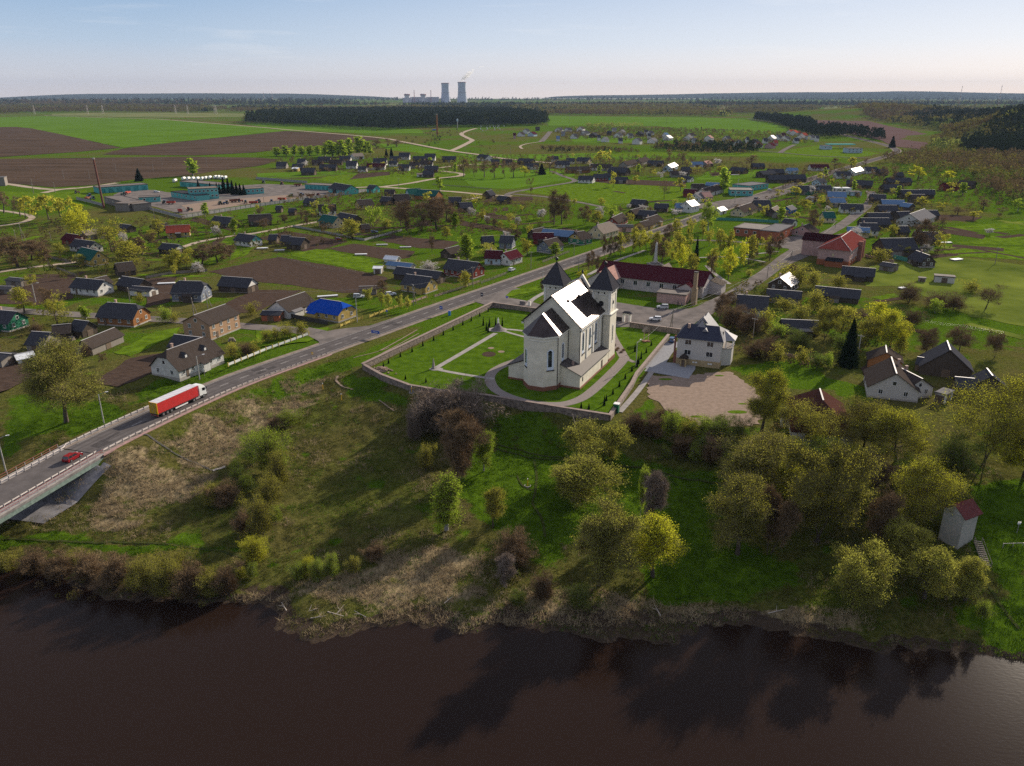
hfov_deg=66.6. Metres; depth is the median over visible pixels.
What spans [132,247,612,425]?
road markings
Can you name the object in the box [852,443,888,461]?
budding shrub
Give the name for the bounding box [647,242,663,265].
park obelisk
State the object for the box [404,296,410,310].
willow tree
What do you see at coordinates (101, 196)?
boiler flue
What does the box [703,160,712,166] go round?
village house
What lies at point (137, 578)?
budding shrub
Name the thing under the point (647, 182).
garden plot
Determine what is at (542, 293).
sidewalk
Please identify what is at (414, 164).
village house
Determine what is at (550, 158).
bare tree
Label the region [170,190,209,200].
farm annex
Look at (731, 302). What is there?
bare tree
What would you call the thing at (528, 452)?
footpath
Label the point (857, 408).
budding tree
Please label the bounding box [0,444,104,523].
road bridge
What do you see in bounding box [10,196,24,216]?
bare tree
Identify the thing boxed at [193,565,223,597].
budding shrub
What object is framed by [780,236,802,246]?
car park
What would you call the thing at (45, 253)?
bare tree
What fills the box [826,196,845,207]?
village house
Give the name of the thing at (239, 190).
spruce tree
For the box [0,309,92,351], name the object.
garden shrubbery
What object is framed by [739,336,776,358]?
bare shrub
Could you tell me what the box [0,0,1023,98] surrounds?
sky
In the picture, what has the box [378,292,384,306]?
willow tree
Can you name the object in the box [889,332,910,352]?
budding shrub
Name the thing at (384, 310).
garden fence
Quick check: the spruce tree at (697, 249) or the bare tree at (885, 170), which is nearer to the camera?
the spruce tree at (697, 249)
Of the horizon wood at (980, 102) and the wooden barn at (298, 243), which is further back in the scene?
the horizon wood at (980, 102)
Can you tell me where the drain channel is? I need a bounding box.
[139,433,212,470]
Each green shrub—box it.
[155,306,172,323]
[226,455,245,485]
[232,428,263,464]
[238,471,256,492]
[240,424,294,473]
[245,561,258,576]
[265,405,305,429]
[267,503,284,521]
[284,559,309,580]
[304,556,326,582]
[322,550,340,576]
[507,588,530,612]
[559,581,593,613]
[657,444,671,458]
[659,407,684,439]
[682,439,705,460]
[688,413,717,447]
[707,412,742,445]
[715,441,738,463]
[722,413,756,446]
[766,320,788,336]
[778,327,812,347]
[799,434,838,459]
[808,353,830,368]
[822,351,833,366]
[832,331,844,352]
[928,297,946,313]
[975,596,997,618]
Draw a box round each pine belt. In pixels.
[753,111,818,125]
[779,118,843,136]
[827,121,885,138]
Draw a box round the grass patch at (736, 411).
[727,410,746,413]
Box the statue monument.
[491,318,504,331]
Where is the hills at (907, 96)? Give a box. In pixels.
[705,93,1023,98]
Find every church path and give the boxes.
[485,332,628,405]
[615,346,635,362]
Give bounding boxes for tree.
[0,191,9,212]
[0,235,33,266]
[1,195,16,214]
[7,286,35,312]
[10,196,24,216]
[13,332,109,422]
[15,195,33,217]
[19,240,45,259]
[20,274,37,286]
[22,195,39,217]
[28,239,48,247]
[31,194,53,219]
[32,289,73,323]
[33,245,52,263]
[33,251,44,263]
[35,287,55,304]
[47,194,65,218]
[51,241,65,255]
[59,196,73,215]
[59,206,97,233]
[69,201,89,217]
[72,254,85,265]
[75,305,92,318]
[84,215,126,251]
[96,353,107,361]
[107,239,122,251]
[109,239,145,262]
[117,232,127,241]
[131,237,147,255]
[134,168,143,181]
[134,235,149,253]
[137,232,159,246]
[143,229,157,242]
[149,218,165,235]
[160,248,192,270]
[170,264,177,276]
[172,245,196,268]
[183,158,199,175]
[191,243,216,265]
[191,261,203,272]
[200,202,208,216]
[206,241,232,262]
[208,220,219,229]
[210,225,221,235]
[221,176,225,193]
[226,178,229,193]
[226,245,236,256]
[228,218,239,234]
[229,180,234,194]
[234,182,238,194]
[238,183,241,194]
[242,185,246,194]
[255,207,264,213]
[256,218,268,226]
[273,147,281,155]
[278,214,287,222]
[280,145,290,155]
[290,144,297,155]
[297,146,305,155]
[305,145,313,155]
[309,200,318,210]
[314,145,320,154]
[318,192,336,214]
[320,142,327,156]
[321,204,329,213]
[323,140,335,156]
[334,139,346,156]
[337,217,360,238]
[341,144,347,155]
[344,138,354,155]
[351,136,366,152]
[362,141,367,154]
[362,287,372,300]
[364,206,386,224]
[366,141,373,154]
[371,140,380,148]
[374,279,387,294]
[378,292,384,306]
[379,218,391,228]
[383,293,392,306]
[392,140,400,146]
[392,204,402,225]
[394,199,415,229]
[395,293,403,307]
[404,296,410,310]
[407,201,432,229]
[418,196,447,229]
[423,191,431,202]
[428,236,435,250]
[429,471,465,530]
[431,196,454,221]
[431,407,491,481]
[435,175,443,189]
[441,226,452,236]
[446,206,463,220]
[449,212,459,226]
[455,159,468,176]
[455,232,475,260]
[459,271,470,286]
[466,159,478,173]
[467,207,474,214]
[472,194,481,203]
[472,429,497,470]
[477,211,485,220]
[479,160,491,176]
[482,486,507,527]
[490,160,498,177]
[492,218,497,226]
[494,551,516,586]
[501,160,505,177]
[506,213,514,222]
[508,162,517,176]
[509,222,516,230]
[509,229,521,239]
[520,166,529,176]
[520,237,533,255]
[526,178,533,193]
[537,163,545,174]
[537,209,544,216]
[545,156,555,169]
[546,188,562,223]
[549,242,560,255]
[549,450,635,511]
[554,192,570,223]
[557,416,636,467]
[569,493,650,588]
[577,204,592,224]
[585,252,590,266]
[589,210,602,224]
[590,249,595,270]
[594,255,602,269]
[595,150,607,163]
[596,206,604,215]
[597,199,605,205]
[600,234,606,251]
[603,204,617,215]
[606,235,614,258]
[608,209,615,217]
[609,170,616,184]
[612,235,619,256]
[617,232,626,256]
[625,226,640,251]
[626,510,690,577]
[627,213,633,220]
[633,229,647,249]
[638,462,650,516]
[638,469,671,519]
[641,230,652,249]
[649,231,663,245]
[649,239,663,260]
[658,179,670,191]
[658,236,671,262]
[661,223,676,242]
[665,238,678,264]
[666,149,672,163]
[670,218,682,234]
[671,209,680,215]
[672,177,684,190]
[672,230,685,252]
[674,244,690,267]
[679,152,688,162]
[681,232,694,251]
[684,251,699,269]
[685,214,696,236]
[693,237,698,263]
[699,197,721,230]
[700,219,707,239]
[702,469,775,555]
[705,228,715,242]
[705,247,720,271]
[706,254,717,273]
[712,227,727,253]
[713,294,729,320]
[713,427,801,497]
[716,165,725,173]
[716,167,732,192]
[721,245,738,279]
[721,292,738,306]
[725,229,739,248]
[739,239,748,268]
[744,155,758,166]
[744,234,760,263]
[744,362,793,432]
[747,237,760,262]
[758,203,768,213]
[759,234,771,255]
[759,483,804,554]
[765,237,777,260]
[772,461,805,503]
[776,207,786,220]
[776,231,785,252]
[776,397,846,445]
[776,430,887,542]
[790,186,801,195]
[797,199,810,210]
[805,209,820,227]
[807,194,820,203]
[810,302,846,339]
[815,217,824,228]
[816,195,825,205]
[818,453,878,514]
[828,534,906,614]
[830,158,841,168]
[832,391,913,452]
[834,318,860,369]
[835,304,862,334]
[838,409,861,424]
[839,306,867,329]
[846,398,942,464]
[847,157,858,167]
[850,226,861,234]
[851,180,856,189]
[858,315,883,344]
[863,300,890,327]
[863,484,908,548]
[867,451,901,487]
[872,306,914,347]
[877,514,935,564]
[880,166,889,178]
[883,225,899,236]
[888,136,895,147]
[890,451,976,526]
[891,164,900,178]
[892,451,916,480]
[893,185,902,196]
[893,544,963,599]
[902,426,1004,485]
[908,165,926,179]
[911,218,942,250]
[914,326,941,350]
[917,196,930,203]
[918,243,933,252]
[921,371,1023,460]
[934,229,949,246]
[935,202,950,208]
[938,217,950,225]
[941,170,955,180]
[942,324,980,351]
[946,182,960,193]
[951,553,989,600]
[953,207,964,214]
[959,182,968,193]
[969,211,982,219]
[974,284,1008,308]
[981,199,992,209]
[984,228,994,232]
[984,329,1008,357]
[993,431,1023,476]
[996,207,1009,214]
[1013,198,1023,210]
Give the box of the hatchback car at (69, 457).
[62,452,82,462]
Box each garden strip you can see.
[9,236,42,242]
[28,274,74,276]
[66,271,86,279]
[137,274,204,276]
[207,237,226,247]
[354,234,395,235]
[371,227,414,228]
[426,238,472,239]
[497,217,540,221]
[525,224,572,227]
[861,312,932,334]
[871,293,898,299]
[875,297,901,301]
[930,253,957,257]
[934,251,988,254]
[946,227,977,232]
[950,255,976,257]
[956,241,982,243]
[964,323,1023,338]
[977,249,1023,258]
[993,227,1023,231]
[994,234,1023,237]
[997,220,1023,224]
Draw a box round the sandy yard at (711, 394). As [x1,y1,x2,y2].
[647,371,762,426]
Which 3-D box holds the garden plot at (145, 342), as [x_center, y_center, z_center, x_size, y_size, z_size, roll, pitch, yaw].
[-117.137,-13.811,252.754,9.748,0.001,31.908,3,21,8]
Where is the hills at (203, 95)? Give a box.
[1,93,391,98]
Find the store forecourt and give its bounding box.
[715,185,806,203]
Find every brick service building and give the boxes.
[733,222,770,237]
[759,223,793,240]
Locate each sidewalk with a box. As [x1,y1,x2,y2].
[58,406,148,447]
[526,250,646,304]
[699,202,732,208]
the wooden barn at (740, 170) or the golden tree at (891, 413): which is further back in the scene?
the wooden barn at (740, 170)
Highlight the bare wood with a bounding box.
[881,137,1023,200]
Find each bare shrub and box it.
[12,545,48,575]
[28,320,43,332]
[34,548,73,579]
[70,548,105,581]
[80,343,94,356]
[88,549,143,590]
[167,557,208,598]
[197,476,242,508]
[208,558,246,595]
[227,508,252,534]
[238,342,254,356]
[260,415,289,429]
[354,538,388,562]
[403,402,427,440]
[405,379,457,436]
[422,373,512,433]
[483,522,539,568]
[527,567,558,600]
[618,410,657,434]
[641,412,669,439]
[650,408,675,424]
[665,432,695,457]
[698,431,731,464]
[712,302,750,328]
[733,308,768,333]
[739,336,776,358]
[761,335,779,351]
[783,261,799,272]
[889,280,926,302]
[897,307,928,327]
[918,290,959,307]
[943,291,971,311]
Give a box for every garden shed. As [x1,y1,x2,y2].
[0,286,19,293]
[0,352,16,366]
[3,277,31,286]
[51,323,71,340]
[60,233,85,244]
[71,319,98,337]
[75,327,124,354]
[94,275,113,283]
[113,261,136,276]
[115,276,153,291]
[116,223,136,232]
[128,285,159,296]
[149,223,167,231]
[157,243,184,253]
[166,334,199,347]
[216,276,259,293]
[260,310,283,321]
[268,234,279,243]
[275,205,283,212]
[280,235,291,245]
[288,208,296,215]
[292,167,299,171]
[337,212,361,222]
[358,285,376,294]
[359,224,370,232]
[366,184,379,192]
[379,196,394,204]
[384,189,394,196]
[440,245,461,258]
[480,236,494,246]
[483,190,495,198]
[495,195,511,203]
[527,227,543,238]
[615,224,633,231]
[625,207,643,218]
[634,220,653,230]
[674,203,682,211]
[682,176,693,181]
[714,206,727,214]
[766,205,778,216]
[772,209,788,218]
[781,218,797,226]
[785,205,796,213]
[833,187,851,191]
[847,191,861,195]
[866,345,903,366]
[879,261,899,271]
[894,226,910,236]
[914,356,923,370]
[918,276,926,281]
[933,273,955,283]
[934,387,954,403]
[951,376,975,396]
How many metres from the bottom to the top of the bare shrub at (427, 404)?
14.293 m
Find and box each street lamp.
[0,435,8,471]
[98,391,107,422]
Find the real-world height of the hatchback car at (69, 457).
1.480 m
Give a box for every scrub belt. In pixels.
[352,131,442,149]
[405,129,462,143]
[540,144,639,152]
[585,122,643,127]
[651,139,761,152]
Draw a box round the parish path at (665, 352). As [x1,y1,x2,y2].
[646,341,676,367]
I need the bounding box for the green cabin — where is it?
[613,402,619,412]
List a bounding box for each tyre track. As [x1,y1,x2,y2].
[71,187,779,448]
[77,189,775,449]
[85,188,782,451]
[91,204,738,452]
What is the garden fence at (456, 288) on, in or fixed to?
on the ground at (28, 429)
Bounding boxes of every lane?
[504,171,577,195]
[514,194,603,206]
[693,239,783,246]
[765,151,861,157]
[777,145,794,152]
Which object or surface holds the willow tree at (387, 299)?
on the ground at (28, 429)
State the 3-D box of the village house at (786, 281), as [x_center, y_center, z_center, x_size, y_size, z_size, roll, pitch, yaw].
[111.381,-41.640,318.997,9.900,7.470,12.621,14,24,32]
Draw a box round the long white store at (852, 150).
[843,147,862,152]
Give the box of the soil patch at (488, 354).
[482,352,495,356]
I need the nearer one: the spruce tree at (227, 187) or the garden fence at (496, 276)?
the garden fence at (496, 276)
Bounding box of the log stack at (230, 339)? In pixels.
[228,337,235,341]
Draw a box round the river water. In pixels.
[0,566,1023,765]
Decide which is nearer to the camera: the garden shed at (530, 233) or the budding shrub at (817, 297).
the budding shrub at (817, 297)
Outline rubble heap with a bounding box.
[368,366,396,374]
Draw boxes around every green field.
[0,116,282,147]
[246,122,424,133]
[548,116,786,134]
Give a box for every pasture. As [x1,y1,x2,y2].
[1,190,86,201]
[51,113,243,117]
[824,105,848,108]
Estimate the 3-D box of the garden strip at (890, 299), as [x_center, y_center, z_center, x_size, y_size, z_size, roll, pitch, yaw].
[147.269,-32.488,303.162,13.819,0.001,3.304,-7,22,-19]
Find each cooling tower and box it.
[441,83,450,102]
[457,82,466,102]
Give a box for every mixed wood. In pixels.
[0,103,225,112]
[225,102,542,111]
[510,101,735,115]
[725,104,818,112]
[843,102,1014,130]
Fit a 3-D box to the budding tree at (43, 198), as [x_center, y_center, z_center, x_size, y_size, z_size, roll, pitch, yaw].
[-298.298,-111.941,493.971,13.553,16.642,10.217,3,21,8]
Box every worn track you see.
[335,376,352,389]
[379,330,415,350]
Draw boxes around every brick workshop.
[103,195,151,210]
[114,200,143,210]
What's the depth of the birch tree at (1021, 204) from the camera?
528.78 m
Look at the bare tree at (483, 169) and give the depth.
746.24 m
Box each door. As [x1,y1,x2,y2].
[8,357,15,364]
[58,334,66,340]
[87,329,93,335]
[106,341,111,348]
[148,402,157,413]
[267,316,273,320]
[934,394,943,403]
[940,369,950,377]
[941,278,947,282]
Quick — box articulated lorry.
[148,383,206,416]
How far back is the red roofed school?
367.91 m
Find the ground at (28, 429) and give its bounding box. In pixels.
[0,99,1023,661]
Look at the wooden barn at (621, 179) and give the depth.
699.08 m
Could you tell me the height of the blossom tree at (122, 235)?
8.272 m
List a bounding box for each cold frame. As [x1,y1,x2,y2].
[157,282,175,284]
[317,294,337,297]
[949,258,963,260]
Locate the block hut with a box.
[0,176,7,185]
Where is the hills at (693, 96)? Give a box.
[544,91,1023,98]
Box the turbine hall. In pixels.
[410,97,438,102]
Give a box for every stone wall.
[361,302,492,366]
[362,364,610,420]
[493,302,535,311]
[609,334,669,420]
[629,322,680,333]
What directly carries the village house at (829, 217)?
on the ground at (28, 429)
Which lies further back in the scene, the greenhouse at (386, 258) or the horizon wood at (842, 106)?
the horizon wood at (842, 106)
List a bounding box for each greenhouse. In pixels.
[13,351,35,363]
[372,266,382,273]
[383,255,400,261]
[385,260,415,268]
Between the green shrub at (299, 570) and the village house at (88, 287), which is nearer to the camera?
the green shrub at (299, 570)
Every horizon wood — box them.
[0,96,1023,100]
[0,98,354,103]
[0,101,389,105]
[23,105,343,109]
[399,101,893,105]
[566,104,1014,107]
[680,99,1023,104]
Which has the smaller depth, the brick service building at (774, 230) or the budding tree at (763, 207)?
the brick service building at (774, 230)
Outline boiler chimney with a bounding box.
[691,271,698,304]
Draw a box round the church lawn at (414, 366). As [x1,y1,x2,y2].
[372,310,676,412]
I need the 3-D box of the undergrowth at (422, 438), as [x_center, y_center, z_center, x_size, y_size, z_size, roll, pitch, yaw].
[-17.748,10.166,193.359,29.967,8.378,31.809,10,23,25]
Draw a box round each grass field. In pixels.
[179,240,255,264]
[255,326,328,346]
[257,170,357,178]
[317,168,456,185]
[379,143,438,152]
[417,152,508,167]
[454,153,659,161]
[461,167,576,188]
[520,182,685,204]
[572,136,645,142]
[578,145,879,158]
[697,168,766,179]
[818,203,864,223]
[864,256,1023,325]
[942,245,1023,259]
[944,221,1023,230]
[973,236,1023,244]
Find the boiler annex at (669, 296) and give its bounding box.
[656,288,690,304]
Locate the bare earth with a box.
[182,195,301,211]
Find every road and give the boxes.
[66,116,550,162]
[66,118,898,453]
[681,191,875,316]
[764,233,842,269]
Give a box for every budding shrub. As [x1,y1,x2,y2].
[0,546,22,572]
[60,546,94,565]
[121,545,165,591]
[132,292,146,302]
[142,549,188,596]
[163,545,198,571]
[168,311,179,321]
[191,480,219,505]
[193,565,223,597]
[225,341,243,358]
[233,493,279,537]
[242,300,260,315]
[246,337,263,352]
[250,469,290,503]
[259,329,273,341]
[262,447,297,485]
[266,324,284,339]
[277,320,295,337]
[293,320,309,334]
[343,555,360,573]
[414,441,437,469]
[678,413,701,441]
[733,432,762,458]
[750,306,779,329]
[769,340,788,361]
[771,261,798,278]
[774,296,794,308]
[789,303,810,317]
[790,262,812,286]
[793,345,813,363]
[806,268,826,286]
[806,288,830,310]
[828,275,852,287]
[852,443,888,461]
[869,247,892,261]
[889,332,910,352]
[957,279,982,293]
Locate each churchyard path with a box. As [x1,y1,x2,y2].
[435,333,497,366]
[438,369,493,378]
[503,331,523,336]
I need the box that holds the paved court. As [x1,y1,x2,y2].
[645,362,694,378]
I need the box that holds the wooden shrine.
[642,326,650,341]
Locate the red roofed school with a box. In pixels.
[801,230,865,267]
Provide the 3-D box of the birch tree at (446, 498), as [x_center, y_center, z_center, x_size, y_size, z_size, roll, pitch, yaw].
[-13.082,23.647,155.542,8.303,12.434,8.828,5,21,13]
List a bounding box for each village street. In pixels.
[2,306,307,335]
[307,318,392,343]
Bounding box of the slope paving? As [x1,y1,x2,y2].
[9,462,110,522]
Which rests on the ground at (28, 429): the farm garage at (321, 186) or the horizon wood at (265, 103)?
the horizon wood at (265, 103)
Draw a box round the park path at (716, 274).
[706,266,730,283]
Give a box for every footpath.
[0,538,244,558]
[494,443,566,457]
[494,447,613,460]
[516,475,532,489]
[531,459,545,536]
[620,465,721,483]
[986,583,1020,628]
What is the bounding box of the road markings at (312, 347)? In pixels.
[77,216,693,443]
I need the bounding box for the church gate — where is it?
[616,311,632,321]
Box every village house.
[0,306,29,331]
[68,275,114,296]
[69,237,103,251]
[74,246,108,266]
[95,299,151,326]
[148,337,224,381]
[165,224,190,237]
[170,278,211,302]
[181,304,240,339]
[209,214,239,227]
[233,232,262,246]
[248,213,271,226]
[276,162,288,168]
[297,158,306,165]
[302,197,317,206]
[305,298,355,322]
[317,157,331,162]
[317,213,342,227]
[318,203,336,215]
[328,182,358,194]
[339,156,351,161]
[345,160,358,168]
[350,153,363,159]
[354,198,374,209]
[357,165,367,171]
[366,162,385,169]
[373,157,387,164]
[388,160,397,165]
[397,163,410,170]
[399,152,410,159]
[400,272,437,294]
[409,161,420,168]
[420,159,433,167]
[424,153,435,160]
[442,257,484,278]
[476,153,491,160]
[484,248,502,264]
[498,233,515,248]
[500,249,523,265]
[502,158,511,164]
[524,162,538,169]
[528,132,536,135]
[537,237,563,253]
[551,155,558,161]
[554,161,569,167]
[566,158,574,162]
[568,230,592,244]
[570,134,578,138]
[576,156,591,163]
[577,174,595,182]
[581,130,589,134]
[587,221,619,238]
[589,132,597,137]
[590,163,612,170]
[593,173,608,180]
[601,137,609,141]
[604,213,628,223]
[618,159,638,167]
[632,138,642,143]
[636,131,643,136]
[637,157,649,164]
[640,214,663,227]
[647,138,656,142]
[663,135,672,140]
[663,162,678,171]
[669,170,689,176]
[680,199,699,212]
[689,191,703,201]
[700,190,712,201]
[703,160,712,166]
[704,135,713,140]
[730,203,757,216]
[736,292,768,317]
[752,198,771,210]
[764,142,775,148]
[767,272,799,290]
[768,135,775,141]
[780,135,790,140]
[780,388,854,447]
[785,167,798,173]
[789,130,798,135]
[790,184,817,194]
[792,138,798,142]
[792,223,819,235]
[805,135,814,139]
[808,163,829,170]
[812,178,827,185]
[814,135,818,141]
[817,184,831,192]
[819,210,835,222]
[826,190,846,199]
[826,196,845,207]
[833,170,851,178]
[838,202,863,213]
[848,167,863,175]
[856,221,879,235]
[863,166,877,173]
[863,357,920,402]
[896,208,935,226]
[902,365,934,397]
[907,250,936,267]
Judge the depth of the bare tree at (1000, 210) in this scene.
503.73 m
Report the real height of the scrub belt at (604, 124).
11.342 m
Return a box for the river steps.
[973,537,992,567]
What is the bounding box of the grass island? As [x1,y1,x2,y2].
[506,286,540,295]
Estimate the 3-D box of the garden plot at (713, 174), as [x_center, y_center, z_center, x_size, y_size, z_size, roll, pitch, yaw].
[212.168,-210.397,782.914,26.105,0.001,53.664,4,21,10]
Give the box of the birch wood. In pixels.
[929,108,1019,143]
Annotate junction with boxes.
[474,287,518,308]
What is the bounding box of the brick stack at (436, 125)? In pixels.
[436,114,437,134]
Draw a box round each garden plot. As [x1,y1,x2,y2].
[0,276,73,304]
[0,362,30,391]
[93,353,160,386]
[113,327,179,355]
[145,277,176,306]
[189,217,238,229]
[209,257,386,292]
[222,246,252,259]
[225,290,300,312]
[260,231,347,250]
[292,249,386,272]
[328,244,414,258]
[349,172,389,179]
[380,235,458,248]
[459,221,511,231]
[475,212,514,219]
[482,196,532,201]
[561,227,579,231]
[595,179,685,186]
[710,172,733,175]
[939,215,981,221]
[939,228,984,238]
[952,244,1003,250]
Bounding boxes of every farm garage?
[93,183,147,193]
[179,180,230,187]
[304,183,331,189]
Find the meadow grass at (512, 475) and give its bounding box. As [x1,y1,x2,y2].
[0,355,1023,657]
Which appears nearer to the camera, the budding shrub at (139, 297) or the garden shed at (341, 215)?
the budding shrub at (139, 297)
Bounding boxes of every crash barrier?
[0,352,328,506]
[0,405,148,483]
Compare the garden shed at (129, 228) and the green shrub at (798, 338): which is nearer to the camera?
the green shrub at (798, 338)
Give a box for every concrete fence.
[76,197,101,205]
[149,189,366,217]
[256,177,306,182]
[785,353,812,360]
[865,254,893,262]
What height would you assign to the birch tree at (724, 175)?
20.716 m
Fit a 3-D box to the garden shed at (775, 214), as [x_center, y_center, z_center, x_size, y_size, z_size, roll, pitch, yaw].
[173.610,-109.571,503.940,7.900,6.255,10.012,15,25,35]
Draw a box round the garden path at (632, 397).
[619,371,653,411]
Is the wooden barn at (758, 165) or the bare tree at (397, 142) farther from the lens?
the bare tree at (397, 142)
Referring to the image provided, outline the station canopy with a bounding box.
[826,144,855,145]
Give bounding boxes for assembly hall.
[587,260,726,299]
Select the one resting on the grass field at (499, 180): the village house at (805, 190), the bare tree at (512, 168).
the bare tree at (512, 168)
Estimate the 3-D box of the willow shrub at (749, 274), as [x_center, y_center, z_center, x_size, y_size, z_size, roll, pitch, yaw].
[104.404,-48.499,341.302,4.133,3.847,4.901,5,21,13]
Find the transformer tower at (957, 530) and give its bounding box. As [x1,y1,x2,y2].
[938,498,982,548]
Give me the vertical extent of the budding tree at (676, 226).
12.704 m
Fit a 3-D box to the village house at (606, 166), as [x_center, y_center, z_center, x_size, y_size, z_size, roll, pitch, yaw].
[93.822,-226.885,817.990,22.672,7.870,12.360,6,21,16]
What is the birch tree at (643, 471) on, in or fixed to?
on the ground at (28, 429)
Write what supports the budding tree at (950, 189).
on the ground at (28, 429)
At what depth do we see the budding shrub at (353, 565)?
142.76 m
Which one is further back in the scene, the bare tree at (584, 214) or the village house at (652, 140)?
the village house at (652, 140)
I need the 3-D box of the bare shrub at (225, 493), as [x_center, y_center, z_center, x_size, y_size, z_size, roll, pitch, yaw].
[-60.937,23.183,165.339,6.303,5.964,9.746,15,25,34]
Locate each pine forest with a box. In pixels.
[241,106,549,128]
[904,103,1023,118]
[959,106,1023,153]
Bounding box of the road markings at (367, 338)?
[109,219,699,445]
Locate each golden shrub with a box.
[234,567,248,578]
[235,532,272,562]
[302,554,314,573]
[577,270,588,277]
[776,432,804,453]
[816,438,866,466]
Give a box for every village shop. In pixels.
[728,187,753,195]
[732,182,768,189]
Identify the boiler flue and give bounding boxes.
[92,158,104,207]
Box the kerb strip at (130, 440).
[103,354,331,455]
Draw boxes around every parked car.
[353,293,363,297]
[385,291,395,294]
[649,316,661,320]
[657,304,668,308]
[668,336,674,342]
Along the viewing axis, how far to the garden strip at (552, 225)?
474.10 m
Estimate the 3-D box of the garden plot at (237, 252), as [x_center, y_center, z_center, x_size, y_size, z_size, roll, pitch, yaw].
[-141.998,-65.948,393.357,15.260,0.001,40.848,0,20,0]
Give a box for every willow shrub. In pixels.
[474,243,497,255]
[745,269,753,276]
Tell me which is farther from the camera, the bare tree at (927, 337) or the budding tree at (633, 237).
the budding tree at (633, 237)
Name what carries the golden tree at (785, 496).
on the ground at (28, 429)
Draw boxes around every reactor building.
[403,93,411,102]
[419,93,427,102]
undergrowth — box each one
[0,546,214,606]
[407,386,510,462]
[485,561,597,610]
[643,414,782,467]
[760,449,941,569]
[762,571,943,613]
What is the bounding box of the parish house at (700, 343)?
[673,312,736,368]
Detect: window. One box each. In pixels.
[684,339,691,344]
[684,349,690,354]
[705,352,712,357]
[706,342,713,347]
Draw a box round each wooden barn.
[23,331,62,351]
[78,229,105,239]
[267,291,314,318]
[285,237,310,249]
[291,164,304,170]
[300,168,316,174]
[311,160,323,164]
[319,164,337,170]
[329,160,342,164]
[389,156,399,161]
[392,266,446,284]
[393,194,409,204]
[405,188,420,198]
[412,156,425,161]
[414,189,442,199]
[422,170,434,177]
[424,166,438,172]
[442,156,455,161]
[448,197,461,205]
[457,202,473,211]
[491,159,499,164]
[517,158,535,163]
[532,232,553,243]
[542,228,574,241]
[565,166,590,172]
[607,167,630,175]
[613,176,628,182]
[629,199,648,207]
[637,209,656,218]
[647,160,663,166]
[654,203,668,211]
[680,167,692,173]
[683,189,696,196]
[690,162,703,167]
[691,183,704,190]
[696,184,722,195]
[705,182,719,186]
[728,167,748,173]
[751,163,764,168]
[755,170,776,177]
[765,175,787,182]
[766,289,802,304]
[767,169,784,174]
[778,319,820,336]
[786,174,806,181]
[815,285,860,303]
[841,266,875,281]
[846,180,872,188]
[846,226,869,237]
[857,218,891,229]
[863,213,892,220]
[868,194,886,202]
[872,238,919,256]
[874,205,898,214]
[875,169,888,175]
[879,184,903,192]
[879,199,904,207]
[883,177,912,185]
[891,211,909,221]
[893,172,903,176]
[897,190,923,198]
[899,202,915,210]
[907,194,926,203]
[911,231,940,244]
[918,189,934,198]
[918,340,974,377]
[928,210,939,219]
[939,183,960,190]
[958,180,976,188]
[969,368,1007,396]
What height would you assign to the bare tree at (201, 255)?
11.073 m
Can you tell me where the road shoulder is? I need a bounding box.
[64,114,901,453]
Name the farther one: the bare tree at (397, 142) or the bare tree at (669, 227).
the bare tree at (397, 142)
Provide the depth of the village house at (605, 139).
1298.74 m
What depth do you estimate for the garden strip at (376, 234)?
443.71 m
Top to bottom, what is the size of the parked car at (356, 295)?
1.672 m
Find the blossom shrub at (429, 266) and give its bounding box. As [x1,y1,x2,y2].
[419,260,439,269]
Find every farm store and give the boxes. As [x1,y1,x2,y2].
[138,195,160,201]
[244,187,263,193]
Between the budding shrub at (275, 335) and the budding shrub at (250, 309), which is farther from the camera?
the budding shrub at (250, 309)
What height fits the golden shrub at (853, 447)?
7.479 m
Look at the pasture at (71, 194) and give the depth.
620.41 m
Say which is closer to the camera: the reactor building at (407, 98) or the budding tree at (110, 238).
the budding tree at (110, 238)
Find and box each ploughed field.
[0,127,119,156]
[0,157,277,186]
[106,131,377,154]
[815,120,927,148]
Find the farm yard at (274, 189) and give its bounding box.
[113,184,361,213]
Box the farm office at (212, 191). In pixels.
[187,186,218,199]
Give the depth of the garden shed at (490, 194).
596.89 m
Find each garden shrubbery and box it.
[0,214,351,277]
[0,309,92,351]
[13,325,76,352]
[270,153,771,177]
[279,190,584,237]
[553,126,809,142]
[732,279,896,367]
[754,162,1017,238]
[889,220,950,253]
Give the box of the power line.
[243,285,404,292]
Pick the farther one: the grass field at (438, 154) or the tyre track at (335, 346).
the grass field at (438, 154)
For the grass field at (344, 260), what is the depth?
376.55 m
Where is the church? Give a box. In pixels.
[507,253,619,391]
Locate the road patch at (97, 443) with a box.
[91,440,105,446]
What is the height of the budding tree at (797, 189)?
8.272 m
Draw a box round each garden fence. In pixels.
[47,263,76,275]
[51,257,71,262]
[145,269,206,277]
[227,332,308,366]
[291,314,327,324]
[293,225,401,240]
[340,316,362,326]
[369,302,410,317]
[411,296,426,302]
[432,183,491,188]
[434,280,479,297]
[481,272,505,282]
[543,250,569,261]
[633,214,690,228]
[716,217,778,222]
[893,255,907,261]
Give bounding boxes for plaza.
[503,298,717,320]
[616,302,700,327]
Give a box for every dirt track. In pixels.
[0,210,34,225]
[0,261,75,272]
[8,183,116,189]
[40,188,73,192]
[183,221,316,247]
[356,186,510,195]
[380,171,464,186]
[451,128,477,150]
[538,131,552,141]

